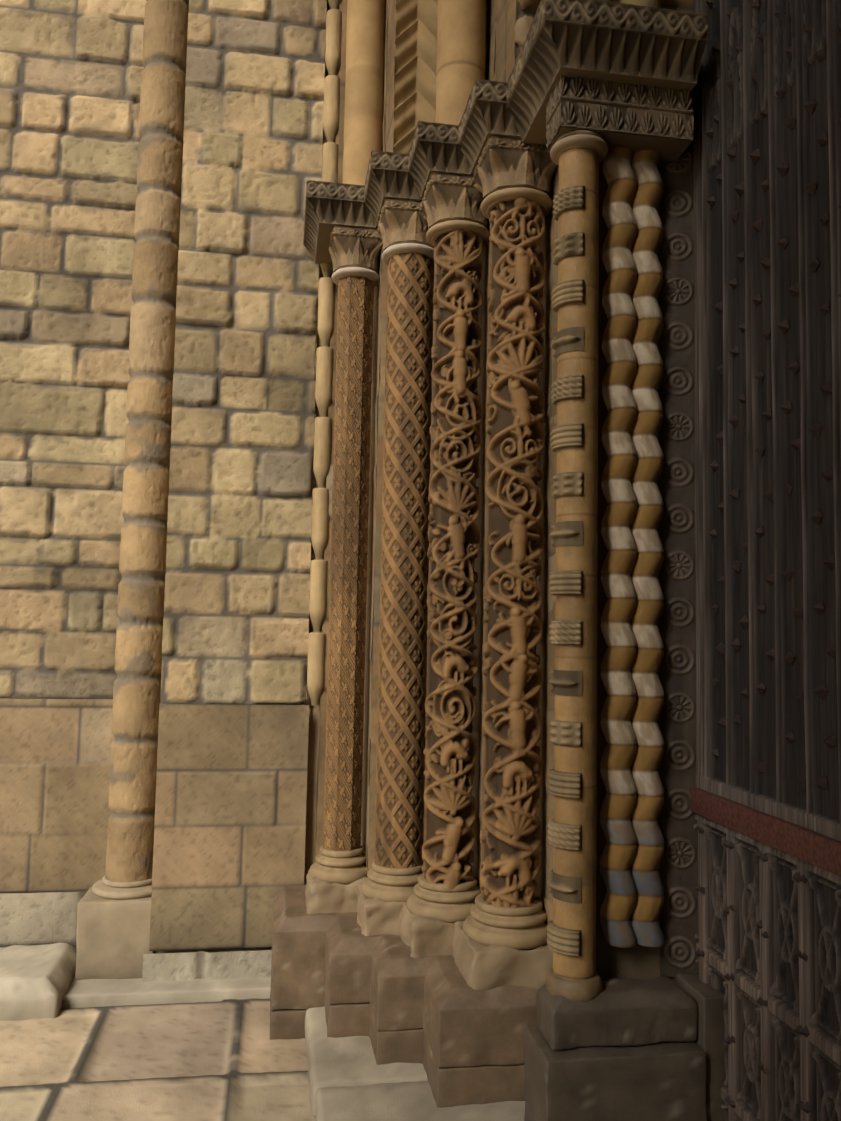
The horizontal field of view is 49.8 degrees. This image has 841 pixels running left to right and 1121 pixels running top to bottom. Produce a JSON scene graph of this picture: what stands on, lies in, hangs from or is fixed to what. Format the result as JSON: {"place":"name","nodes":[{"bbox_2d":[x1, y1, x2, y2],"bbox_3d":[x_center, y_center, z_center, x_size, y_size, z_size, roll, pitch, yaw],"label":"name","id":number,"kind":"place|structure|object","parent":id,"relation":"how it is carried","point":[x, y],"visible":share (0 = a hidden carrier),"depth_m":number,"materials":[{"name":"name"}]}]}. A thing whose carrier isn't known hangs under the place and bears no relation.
{"place":"outdoors","nodes":[
{"label":"outdoors","id":0,"kind":"place"},
{"bbox_2d":[0,998,315,1120],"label":"paved floor","id":1,"kind":"structure","parent":0,"point":[226,1060],"depth_m":3.25,"materials":[{"name":"stone"}]},
{"bbox_2d":[0,942,270,1020],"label":"stone ledge","id":2,"kind":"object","parent":1,"relation":"on","point":[38,981],"depth_m":3.79,"materials":[{"name":"stone"}]},
{"bbox_2d":[75,887,153,979],"bbox_3d":[-1.339,1.653,4.041,0.330,0.334,0.261,2,-5,-9],"label":"column pedestal","id":3,"kind":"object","parent":2,"relation":"on","point":[112,938],"depth_m":3.92,"materials":[{"name":"stone"}]},
{"bbox_2d":[92,875,151,899],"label":"column base","id":4,"kind":"object","parent":3,"relation":"on","point":[104,887],"visible":0.46,"depth_m":4.00,"materials":[{"name":"stone"}]},
{"bbox_2d":[105,0,188,881],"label":"shaft","id":5,"kind":"object","parent":4,"relation":"on","point":[136,702],"visible":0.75,"depth_m":4.19,"materials":[{"name":"stone"}]},
{"bbox_2d":[142,950,271,981],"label":"stone block","id":6,"kind":"structure","parent":1,"relation":"on","point":[206,965],"depth_m":3.92,"materials":[{"name":"stone"}]},
{"bbox_2d":[270,885,354,1039],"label":"plinth","id":7,"kind":"structure","parent":1,"relation":"on","point":[297,991],"depth_m":3.50,"materials":[{"name":"stone"}]},
{"bbox_2d":[305,870,367,913],"bbox_3d":[-0.331,1.373,3.737,0.294,0.182,0.294,2,-5,-9],"label":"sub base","id":8,"kind":"object","parent":7,"relation":"on","point":[322,896],"visible":0.38,"depth_m":3.60,"materials":[{"name":"stone"}]},
{"bbox_2d":[310,845,366,883],"bbox_3d":[-0.327,1.246,3.747,0.260,0.123,0.259,2,-5,-9],"label":"column base","id":9,"kind":"object","parent":8,"relation":"on","point":[340,867],"visible":0.81,"depth_m":3.66,"materials":[{"name":"stone"}]},
{"bbox_2d":[323,276,373,850],"bbox_3d":[-0.300,-0.017,3.827,0.155,2.434,0.115,2,-5,-9],"label":"column shaft","id":10,"kind":"object","parent":9,"relation":"on","point":[346,652],"visible":1,"depth_m":3.78,"materials":[{"name":"stone"}]},
{"bbox_2d":[332,264,379,286],"bbox_3d":[-0.280,-1.235,3.942,0.212,0.054,0.212,2,-5,-9],"label":"astragal","id":11,"kind":"object","parent":10,"relation":"on","point":[370,273],"visible":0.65,"depth_m":3.86,"materials":[{"name":"stone"}]},
{"bbox_2d":[329,224,382,274],"bbox_3d":[-0.278,-1.332,3.950,0.246,0.165,0.246,2,-5,-9],"label":"capital","id":12,"kind":"object","parent":11,"relation":"on","point":[349,245],"visible":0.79,"depth_m":3.85,"materials":[{"name":"stone"}]},
{"bbox_2d":[314,209,375,263],"bbox_3d":[-0.343,-1.480,4.024,0.334,0.152,0.487,2,-5,-9],"label":"impost","id":13,"kind":"object","parent":12,"relation":"on","point":[325,229],"visible":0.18,"depth_m":3.99,"materials":[{"name":"stone"}]},
{"bbox_2d":[303,182,318,261],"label":"impost","id":14,"kind":"object","parent":13,"relation":"attached to","point":[311,223],"visible":0.96,"depth_m":4.00,"materials":[{"name":"stone"}]},
{"bbox_2d":[307,180,374,226],"bbox_3d":[-0.309,-1.496,3.809,0.335,0.151,0.062,2,-5,-9],"label":"impost","id":15,"kind":"object","parent":13,"relation":"on","point":[339,203],"visible":0.77,"depth_m":3.79,"materials":[{"name":"stone"}]},
{"bbox_2d":[338,0,346,182],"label":"arch","id":16,"kind":"structure","parent":13,"relation":"on","point":[342,95],"depth_m":4.02,"materials":[{"name":"stone"}]},
{"bbox_2d":[343,0,385,185],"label":"arch roll","id":17,"kind":"object","parent":13,"relation":"on","point":[364,82],"visible":0.79,"depth_m":3.94,"materials":[{"name":"stone"}]},
{"bbox_2d":[305,1006,524,1120],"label":"threshold step","id":18,"kind":"object","parent":1,"relation":"on","point":[349,1078],"visible":0.04,"depth_m":2.89,"materials":[{"name":"stone"}]},
{"bbox_2d":[324,912,398,1037],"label":"plinth","id":19,"kind":"structure","parent":18,"relation":"on","point":[349,947],"depth_m":3.27,"materials":[{"name":"stone"}]},
{"bbox_2d":[356,882,406,935],"bbox_3d":[-0.083,1.359,3.506,0.331,0.195,0.328,2,-5,-9],"label":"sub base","id":20,"kind":"object","parent":19,"relation":"on","point":[375,916],"visible":0.25,"depth_m":3.36,"materials":[{"name":"stone"}]},
{"bbox_2d":[361,860,422,901],"bbox_3d":[-0.086,1.232,3.513,0.288,0.123,0.287,2,-5,-9],"label":"column base","id":21,"kind":"object","parent":20,"relation":"on","point":[386,884],"visible":0.65,"depth_m":3.41,"materials":[{"name":"stone"}]},
{"bbox_2d":[374,252,433,868],"bbox_3d":[-0.058,-0.031,3.588,0.191,2.433,0.140,2,-5,-9],"label":"column shaft","id":22,"kind":"object","parent":21,"relation":"on","point":[400,775],"visible":0.98,"depth_m":3.54,"materials":[{"name":"stone"}]},
{"bbox_2d":[382,240,433,264],"bbox_3d":[-0.039,-1.249,3.708,0.240,0.054,0.240,2,-5,-9],"label":"astragal","id":23,"kind":"object","parent":22,"relation":"on","point":[406,246],"visible":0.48,"depth_m":3.61,"materials":[{"name":"stone"}]},
{"bbox_2d":[377,197,428,249],"bbox_3d":[-0.037,-1.346,3.716,0.272,0.165,0.274,2,-5,-9],"label":"capital","id":24,"kind":"object","parent":23,"relation":"on","point":[402,220],"visible":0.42,"depth_m":3.60,"materials":[{"name":"stone"}]},
{"bbox_2d":[376,192,419,227],"bbox_3d":[-0.064,-1.499,3.717,0.309,0.152,0.360,2,-5,-9],"label":"cornice underside","id":25,"kind":"object","parent":24,"relation":"on","point":[387,196],"visible":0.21,"depth_m":3.59,"materials":[{"name":"stone"}]},
{"bbox_2d":[364,151,383,226],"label":"impost","id":26,"kind":"object","parent":25,"relation":"attached to","point":[373,195],"visible":0.9,"depth_m":3.67,"materials":[{"name":"stone"}]},
{"bbox_2d":[372,150,419,198],"bbox_3d":[-0.041,-1.510,3.565,0.310,0.152,0.062,2,-5,-9],"label":"impost","id":27,"kind":"object","parent":25,"relation":"attached to","point":[393,175],"visible":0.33,"depth_m":3.54,"materials":[{"name":"stone"}]},
{"bbox_2d":[392,0,437,153],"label":"arch chevron","id":28,"kind":"object","parent":25,"relation":"on","point":[415,75],"visible":0.88,"depth_m":3.65,"materials":[{"name":"beige stone"}]},
{"bbox_2d":[369,935,434,1064],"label":"plinth","id":29,"kind":"structure","parent":18,"relation":"on","point":[396,1030],"depth_m":3.06,"materials":[{"name":"stone"}]},
{"bbox_2d":[398,903,464,957],"bbox_3d":[0.090,1.346,3.305,0.329,0.188,0.339,2,-5,-9],"label":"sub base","id":30,"kind":"object","parent":29,"relation":"on","point":[421,936],"visible":0.38,"depth_m":3.15,"materials":[{"name":"stone"}]},
{"bbox_2d":[407,874,480,922],"bbox_3d":[0.098,1.219,3.310,0.295,0.123,0.296,2,-5,-9],"label":"column base","id":31,"kind":"object","parent":30,"relation":"on","point":[440,901],"visible":0.71,"depth_m":3.21,"materials":[{"name":"stone"}]},
{"bbox_2d":[422,229,482,888],"bbox_3d":[0.127,-0.044,3.376,0.200,2.434,0.153,2,-5,-9],"label":"column shaft","id":32,"kind":"object","parent":31,"relation":"on","point":[450,749],"visible":1,"depth_m":3.33,"materials":[{"name":"stone"}]},
{"bbox_2d":[426,217,489,246],"bbox_3d":[0.145,-1.261,3.505,0.248,0.054,0.247,2,-5,-9],"label":"astragal","id":33,"kind":"object","parent":32,"relation":"on","point":[439,228],"visible":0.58,"depth_m":3.41,"materials":[{"name":"stone"}]},
{"bbox_2d":[420,172,488,229],"bbox_3d":[0.148,-1.358,3.513,0.279,0.165,0.279,2,-5,-9],"label":"capital","id":34,"kind":"object","parent":33,"relation":"on","point":[448,195],"visible":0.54,"depth_m":3.40,"materials":[{"name":"stone"}]},
{"bbox_2d":[420,158,472,199],"bbox_3d":[0.120,-1.512,3.512,0.316,0.152,0.364,2,-5,-9],"label":"cornice underside","id":35,"kind":"object","parent":34,"relation":"on","point":[436,170],"visible":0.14,"depth_m":3.38,"materials":[{"name":"stone"}]},
{"bbox_2d":[408,122,429,197],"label":"impost","id":36,"kind":"object","parent":35,"relation":"attached to","point":[418,168],"visible":0.85,"depth_m":3.44,"materials":[{"name":"stone"}]},
{"bbox_2d":[418,121,469,173],"bbox_3d":[0.143,-1.523,3.357,0.317,0.151,0.061,2,-5,-9],"label":"impost","id":37,"kind":"object","parent":35,"relation":"attached to","point":[440,144],"visible":0.54,"depth_m":3.33,"materials":[{"name":"stone"}]},
{"bbox_2d":[436,0,485,124],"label":"arch roll","id":38,"kind":"object","parent":35,"relation":"on","point":[461,35],"visible":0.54,"depth_m":3.48,"materials":[{"name":"stone"}]},
{"bbox_2d":[484,0,487,79],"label":"arch","id":39,"kind":"structure","parent":35,"relation":"on","point":[486,39],"depth_m":3.63,"materials":[{"name":"stone"}]},
{"bbox_2d":[423,954,539,1107],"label":"plinth","id":40,"kind":"structure","parent":18,"relation":"on","point":[473,1046],"depth_m":2.82,"materials":[{"name":"stone"}]},
{"bbox_2d":[452,921,552,989],"bbox_3d":[0.295,1.331,3.046,0.345,0.181,0.333,2,-5,-9],"label":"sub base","id":41,"kind":"object","parent":40,"relation":"on","point":[481,966],"visible":0.46,"depth_m":2.90,"materials":[{"name":"stone"}]},
{"bbox_2d":[463,894,547,949],"bbox_3d":[0.297,1.203,3.058,0.305,0.123,0.305,2,-5,-9],"label":"column base","id":42,"kind":"object","parent":41,"relation":"on","point":[512,927],"visible":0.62,"depth_m":2.95,"materials":[{"name":"stone"}]},
{"bbox_2d":[480,196,545,907],"bbox_3d":[0.327,-0.060,3.122,0.210,2.434,0.160,2,-5,-9],"label":"column shaft","id":43,"kind":"object","parent":42,"relation":"on","point":[510,835],"visible":1,"depth_m":3.08,"materials":[{"name":"stone"}]},
{"bbox_2d":[481,184,552,219],"bbox_3d":[0.345,-1.277,3.252,0.257,0.054,0.257,2,-5,-9],"label":"astragal","id":44,"kind":"object","parent":43,"relation":"on","point":[492,199],"visible":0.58,"depth_m":3.16,"materials":[{"name":"stone"}]},
{"bbox_2d":[472,135,557,199],"bbox_3d":[0.347,-1.374,3.260,0.292,0.165,0.291,2,-5,-9],"label":"capital","id":45,"kind":"object","parent":44,"relation":"on","point":[505,160],"visible":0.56,"depth_m":3.14,"materials":[{"name":"stone"}]},
{"bbox_2d":[470,90,520,175],"bbox_3d":[0.319,-1.528,3.262,0.326,0.152,0.380,2,-5,-9],"label":"impost","id":46,"kind":"object","parent":45,"relation":"on","point":[481,149],"visible":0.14,"depth_m":3.16,"materials":[{"name":"stone"}]},
{"bbox_2d":[458,80,487,172],"bbox_3d":[0.183,-1.531,3.241,0.062,0.152,0.381,2,-5,-9],"label":"impost","id":47,"kind":"object","parent":46,"relation":"attached to","point":[473,130],"visible":0.85,"depth_m":3.21,"materials":[{"name":"stone"}]},
{"bbox_2d":[476,79,520,135],"bbox_3d":[0.344,-1.539,3.100,0.327,0.152,0.061,2,-5,-9],"label":"impost","id":48,"kind":"object","parent":46,"relation":"attached to","point":[492,100],"visible":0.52,"depth_m":3.07,"materials":[{"name":"stone"}]},
{"bbox_2d":[524,974,725,1120],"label":"plinth","id":49,"kind":"structure","parent":18,"relation":"on","point":[624,1049],"depth_m":2.52,"materials":[{"name":"stone"}]},
{"bbox_2d":[546,968,602,1001],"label":"column base","id":50,"kind":"object","parent":49,"relation":"on","point":[583,990],"visible":0.75,"depth_m":2.56,"materials":[{"name":"stone"}]},
{"bbox_2d":[553,147,598,978],"bbox_3d":[0.469,-0.041,2.720,0.124,2.467,0.124,2,-5,-9],"label":"column shaft","id":51,"kind":"object","parent":50,"relation":"on","point":[578,165],"visible":0.69,"depth_m":2.67,"materials":[{"name":"stone"}]},
{"bbox_2d":[546,920,580,955],"bbox_3d":[0.402,1.085,2.598,0.047,0.072,0.127,5,-6,-38],"label":"carved ornament","id":52,"kind":"object","parent":51,"relation":"attached to","point":[563,941],"visible":1,"depth_m":2.57,"materials":[{"name":"stone"}]},
{"bbox_2d":[547,869,580,902],"bbox_3d":[0.402,0.940,2.612,0.047,0.072,0.119,5,-6,-38],"label":"carved ornament","id":53,"kind":"object","parent":51,"relation":"attached to","point":[565,888],"visible":1,"depth_m":2.59,"materials":[{"name":"stone"}]},
{"bbox_2d":[547,819,581,850],"bbox_3d":[0.408,0.794,2.620,0.047,0.072,0.125,5,-6,-38],"label":"carved ornament","id":54,"kind":"object","parent":51,"relation":"attached to","point":[565,836],"visible":1,"depth_m":2.59,"materials":[{"name":"stone"}]},
{"bbox_2d":[548,768,581,798],"bbox_3d":[0.410,0.649,2.632,0.047,0.072,0.127,5,-6,-38],"label":"carved ornament","id":55,"kind":"object","parent":51,"relation":"attached to","point":[565,784],"visible":1,"depth_m":2.60,"materials":[{"name":"stone"}]},
{"bbox_2d":[549,719,581,746],"bbox_3d":[0.414,0.503,2.645,0.043,0.072,0.123,5,-6,-38],"label":"carved ornament","id":56,"kind":"object","parent":51,"relation":"attached to","point":[567,733],"visible":1,"depth_m":2.62,"materials":[{"name":"stone"}]},
{"bbox_2d":[549,669,581,695],"bbox_3d":[0.414,0.358,2.658,0.047,0.072,0.119,5,-6,-38],"label":"carved ornament","id":57,"kind":"object","parent":51,"relation":"attached to","point":[565,682],"visible":1,"depth_m":2.63,"materials":[{"name":"stone"}]},
{"bbox_2d":[549,620,582,644],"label":"carved band","id":58,"kind":"object","parent":51,"relation":"attached to","point":[565,632],"visible":1,"depth_m":2.64,"materials":[{"name":"stone"}]},
{"bbox_2d":[549,570,582,595],"bbox_3d":[0.421,0.067,2.678,0.047,0.072,0.127,5,-6,-38],"label":"carved band","id":59,"kind":"object","parent":51,"relation":"attached to","point":[569,582],"visible":1,"depth_m":2.65,"materials":[{"name":"stone"}]},
{"bbox_2d":[550,521,582,546],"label":"carved band","id":60,"kind":"object","parent":51,"relation":"attached to","point":[564,533],"visible":1,"depth_m":2.67,"materials":[{"name":"stone"}]},
{"bbox_2d":[550,423,583,451],"bbox_3d":[0.430,-0.370,2.712,0.047,0.072,0.127,5,-6,-38],"label":"carved band","id":61,"kind":"object","parent":51,"relation":"attached to","point":[567,435],"visible":1,"depth_m":2.68,"materials":[{"name":"stone"}]},
{"bbox_2d":[551,472,582,499],"bbox_3d":[0.428,-0.224,2.702,0.043,0.072,0.123,5,-6,-38],"label":"carved band","id":62,"kind":"object","parent":51,"relation":"attached to","point":[567,484],"visible":1,"depth_m":2.67,"materials":[{"name":"stone"}]},
{"bbox_2d":[551,279,583,311],"bbox_3d":[0.438,-0.806,2.747,0.047,0.072,0.127,5,-6,-38],"label":"carved band","id":63,"kind":"object","parent":51,"relation":"attached to","point":[567,292],"visible":1,"depth_m":2.72,"materials":[{"name":"stone"}]},
{"bbox_2d":[551,375,583,404],"bbox_3d":[0.433,-0.515,2.723,0.047,0.072,0.125,5,-6,-38],"label":"carved band","id":64,"kind":"object","parent":51,"relation":"attached to","point":[568,387],"visible":1,"depth_m":2.69,"materials":[{"name":"stone"}]},
{"bbox_2d":[551,327,583,357],"bbox_3d":[0.433,-0.661,2.738,0.047,0.072,0.119,5,-6,-38],"label":"carved band","id":65,"kind":"object","parent":51,"relation":"attached to","point":[569,339],"visible":1,"depth_m":2.71,"materials":[{"name":"stone"}]},
{"bbox_2d":[552,185,584,220],"bbox_3d":[0.444,-1.098,2.769,0.047,0.072,0.125,5,-6,-38],"label":"carved band","id":66,"kind":"object","parent":51,"relation":"attached to","point":[569,198],"visible":0.98,"depth_m":2.74,"materials":[{"name":"stone"}]},
{"bbox_2d":[553,232,584,266],"bbox_3d":[0.442,-0.952,2.759,0.043,0.072,0.123,5,-6,-38],"label":"carved band","id":67,"kind":"object","parent":51,"relation":"attached to","point":[568,245],"visible":1,"depth_m":2.73,"materials":[{"name":"stone"}]},
{"bbox_2d":[550,130,607,165],"bbox_3d":[0.493,-1.278,2.818,0.178,0.054,0.178,2,-5,-9],"label":"astragal","id":68,"kind":"object","parent":51,"relation":"on","point":[595,141],"visible":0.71,"depth_m":2.75,"materials":[{"name":"stone"}]},
{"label":"ground surface","id":69,"kind":"structure","parent":0,"visible":0},
{"bbox_2d":[9,10,328,953],"bbox_3d":[-6.611,-2.678,4.299,12.245,9.100,1.755,2,-5,-9],"label":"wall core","id":70,"kind":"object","parent":69,"relation":"on","point":[227,704],"visible":0.07,"depth_m":4.10,"materials":[{"name":"stone"}]},
{"bbox_2d":[0,891,87,947],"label":"stone plinth","id":71,"kind":"structure","parent":70,"relation":"attached to","point":[45,918],"depth_m":4.09,"materials":[{"name":"stone"}]},
{"bbox_2d":[0,698,113,892],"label":"stone wall","id":72,"kind":"structure","parent":70,"relation":"attached to","point":[55,758],"depth_m":4.15,"materials":[{"name":"stone"}]},
{"bbox_2d":[0,0,146,698],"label":"rough wall","id":73,"kind":"structure","parent":70,"relation":"attached to","point":[70,84],"depth_m":4.33,"materials":[{"name":"stone"}]},
{"bbox_2d":[160,0,326,704],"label":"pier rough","id":74,"kind":"object","parent":70,"relation":"attached to","point":[237,590],"visible":1,"depth_m":4.19,"materials":[{"name":"stone"}]},
{"bbox_2d":[149,704,308,950],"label":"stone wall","id":75,"kind":"structure","parent":74,"relation":"attached to","point":[230,827],"depth_m":4.01,"materials":[{"name":"stone"}]},
{"bbox_2d":[305,0,330,707],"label":"molding","id":76,"kind":"structure","parent":70,"relation":"attached to","point":[308,701],"depth_m":4.21,"materials":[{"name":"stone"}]},
{"bbox_2d":[307,0,341,705],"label":"beaded molding","id":77,"kind":"structure","parent":70,"relation":"attached to","point":[320,532],"depth_m":4.18,"materials":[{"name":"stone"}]},
{"bbox_2d":[306,0,558,902],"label":"jamb","id":78,"kind":"object","parent":69,"relation":"on","point":[548,565],"depth_m":3.49,"materials":[{"name":"stone"}]},
{"bbox_2d":[316,0,342,855],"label":"jamb face","id":79,"kind":"object","parent":78,"relation":"attached to","point":[323,708],"visible":0.06,"depth_m":4.12},
{"bbox_2d":[361,4,387,865],"bbox_3d":[-0.207,-0.720,4.027,0.020,5.200,0.410,2,-5,-9],"label":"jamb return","id":80,"kind":"object","parent":78,"relation":"attached to","point":[371,554],"visible":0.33,"depth_m":3.92,"materials":[{"name":"stone"}]},
{"bbox_2d":[367,0,394,872],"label":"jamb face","id":81,"kind":"object","parent":78,"relation":"attached to","point":[377,589],"visible":0.02,"depth_m":3.77},
{"bbox_2d":[385,0,396,152],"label":"arch","id":82,"kind":"structure","parent":78,"relation":"attached to","point":[389,138],"depth_m":3.78,"materials":[{"name":"stone"}]},
{"bbox_2d":[472,25,495,864],"bbox_3d":[0.244,-0.751,3.522,0.014,5.200,0.270,2,-5,-9],"label":"wall recess","id":83,"kind":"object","parent":78,"relation":"attached to","point":[477,823],"visible":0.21,"depth_m":3.46,"materials":[{"name":"stone"}]},
{"bbox_2d":[489,0,516,81],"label":"arch","id":84,"kind":"structure","parent":78,"relation":"attached to","point":[503,14],"depth_m":3.36,"materials":[{"name":"stone"}]},
{"bbox_2d":[515,0,540,61],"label":"carved ornament","id":85,"kind":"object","parent":78,"relation":"attached to","point":[530,11],"depth_m":3.19,"materials":[{"name":"stone"}]},
{"bbox_2d":[514,0,537,49],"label":"arch lumps","id":86,"kind":"object","parent":85,"relation":"attached to","point":[522,26],"visible":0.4,"depth_m":3.15,"materials":[{"name":"stone"}]},
{"bbox_2d":[506,0,559,141],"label":"impost","id":87,"kind":"object","parent":78,"relation":"on","point":[536,67],"visible":0.58,"depth_m":2.86,"materials":[{"name":"stone"}]},
{"bbox_2d":[534,166,558,924],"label":"jamb wall","id":88,"kind":"structure","parent":78,"relation":"attached to","point":[545,483],"depth_m":3.15,"materials":[{"name":"stone"}]},
{"bbox_3d":[0.695,-0.792,2.890,0.369,5.200,0.018,2,-5,-9],"label":"jamb face","id":89,"kind":"object","parent":78,"relation":"attached to","visible":0},
{"bbox_2d":[547,77,691,162],"bbox_3d":[0.624,-1.388,2.849,0.420,0.182,0.147,2,-5,-9],"label":"capital","id":90,"kind":"object","parent":89,"relation":"attached to","point":[669,149],"visible":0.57,"depth_m":2.79,"materials":[{"name":"stone"}]},
{"bbox_2d":[546,76,561,150],"bbox_3d":[0.413,-1.395,2.815,0.013,0.180,0.150,2,-5,-9],"label":"carved frieze","id":91,"kind":"object","parent":90,"relation":"attached to","point":[553,106],"visible":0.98,"depth_m":2.81,"materials":[{"name":"stone"}]},
{"bbox_2d":[522,13,696,145],"bbox_3d":[0.547,-1.528,3.075,0.501,0.172,0.819,2,-5,-9],"label":"impost","id":92,"kind":"object","parent":90,"relation":"on","point":[536,133],"visible":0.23,"depth_m":2.77,"materials":[{"name":"stone"}]},
{"bbox_2d":[545,0,707,81],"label":"impost","id":93,"kind":"object","parent":92,"relation":"on","point":[618,38],"visible":1,"depth_m":2.70,"materials":[{"name":"stone"}]},
{"bbox_2d":[613,0,660,7],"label":"arch roll","id":94,"kind":"object","parent":92,"relation":"on","point":[654,3],"visible":0.15,"depth_m":2.83,"materials":[{"name":"stone"}]},
{"bbox_2d":[610,0,692,11],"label":"arch","id":95,"kind":"structure","parent":92,"relation":"on","point":[682,5],"depth_m":2.97,"materials":[{"name":"stone"}]},
{"bbox_2d":[560,75,693,139],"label":"leaves","id":96,"kind":"object","parent":90,"relation":"attached to","point":[615,116],"visible":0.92,"depth_m":2.77,"materials":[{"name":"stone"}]},
{"bbox_2d":[596,89,693,982],"bbox_3d":[0.720,-0.791,2.895,0.419,5.200,0.018,2,-5,-9],"label":"door jamb","id":97,"kind":"object","parent":89,"relation":"attached to","point":[638,961],"depth_m":2.77,"materials":[{"name":"stone"}]},
{"bbox_2d":[600,147,636,947],"bbox_3d":[0.614,-0.090,2.778,0.109,2.460,0.069,2,-5,-9],"label":"zigzag roll","id":98,"kind":"object","parent":97,"relation":"attached to","point":[620,848],"visible":1,"depth_m":2.75,"materials":[{"name":"stone"}]},
{"bbox_2d":[630,150,664,946],"bbox_3d":[0.700,-0.088,2.792,0.109,2.460,0.069,2,-5,-9],"label":"zigzag roll","id":99,"kind":"object","parent":97,"relation":"attached to","point":[649,803],"visible":0.79,"depth_m":2.76,"materials":[{"name":"stone"}]},
{"bbox_2d":[659,151,698,976],"bbox_3d":[0.806,-0.033,2.821,0.121,2.580,0.008,1,-5,7],"label":"door jamb","id":100,"kind":"object","parent":97,"relation":"attached to","point":[679,879],"visible":0.79,"depth_m":2.82,"materials":[{"name":"stone"}]},
{"bbox_3d":[0.641,-3.292,1.102,6.450,10.100,8.500,2,-5,-9],"label":"portal arch mass","id":101,"kind":"object","parent":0,"visible":0},
{"bbox_3d":[1.306,-2.451,0.782,0.092,8.200,4.590,2,-5,-9],"label":"door","id":102,"kind":"object","parent":101,"relation":"attached to","visible":0},
{"bbox_2d":[693,0,840,1120],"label":"door","id":103,"kind":"structure","parent":102,"relation":"attached to","point":[790,912],"depth_m":2.40,"materials":[{"name":"brown wood"}]},
{"bbox_2d":[690,787,840,876],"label":"rail","id":104,"kind":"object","parent":103,"relation":"attached to","point":[811,846],"depth_m":2.29,"materials":[{"name":"brown wood"}]},
{"bbox_2d":[694,0,840,1113],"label":"door studs","id":105,"kind":"object","parent":103,"relation":"attached to","point":[821,689],"depth_m":2.39,"materials":[{"name":"black metal"}]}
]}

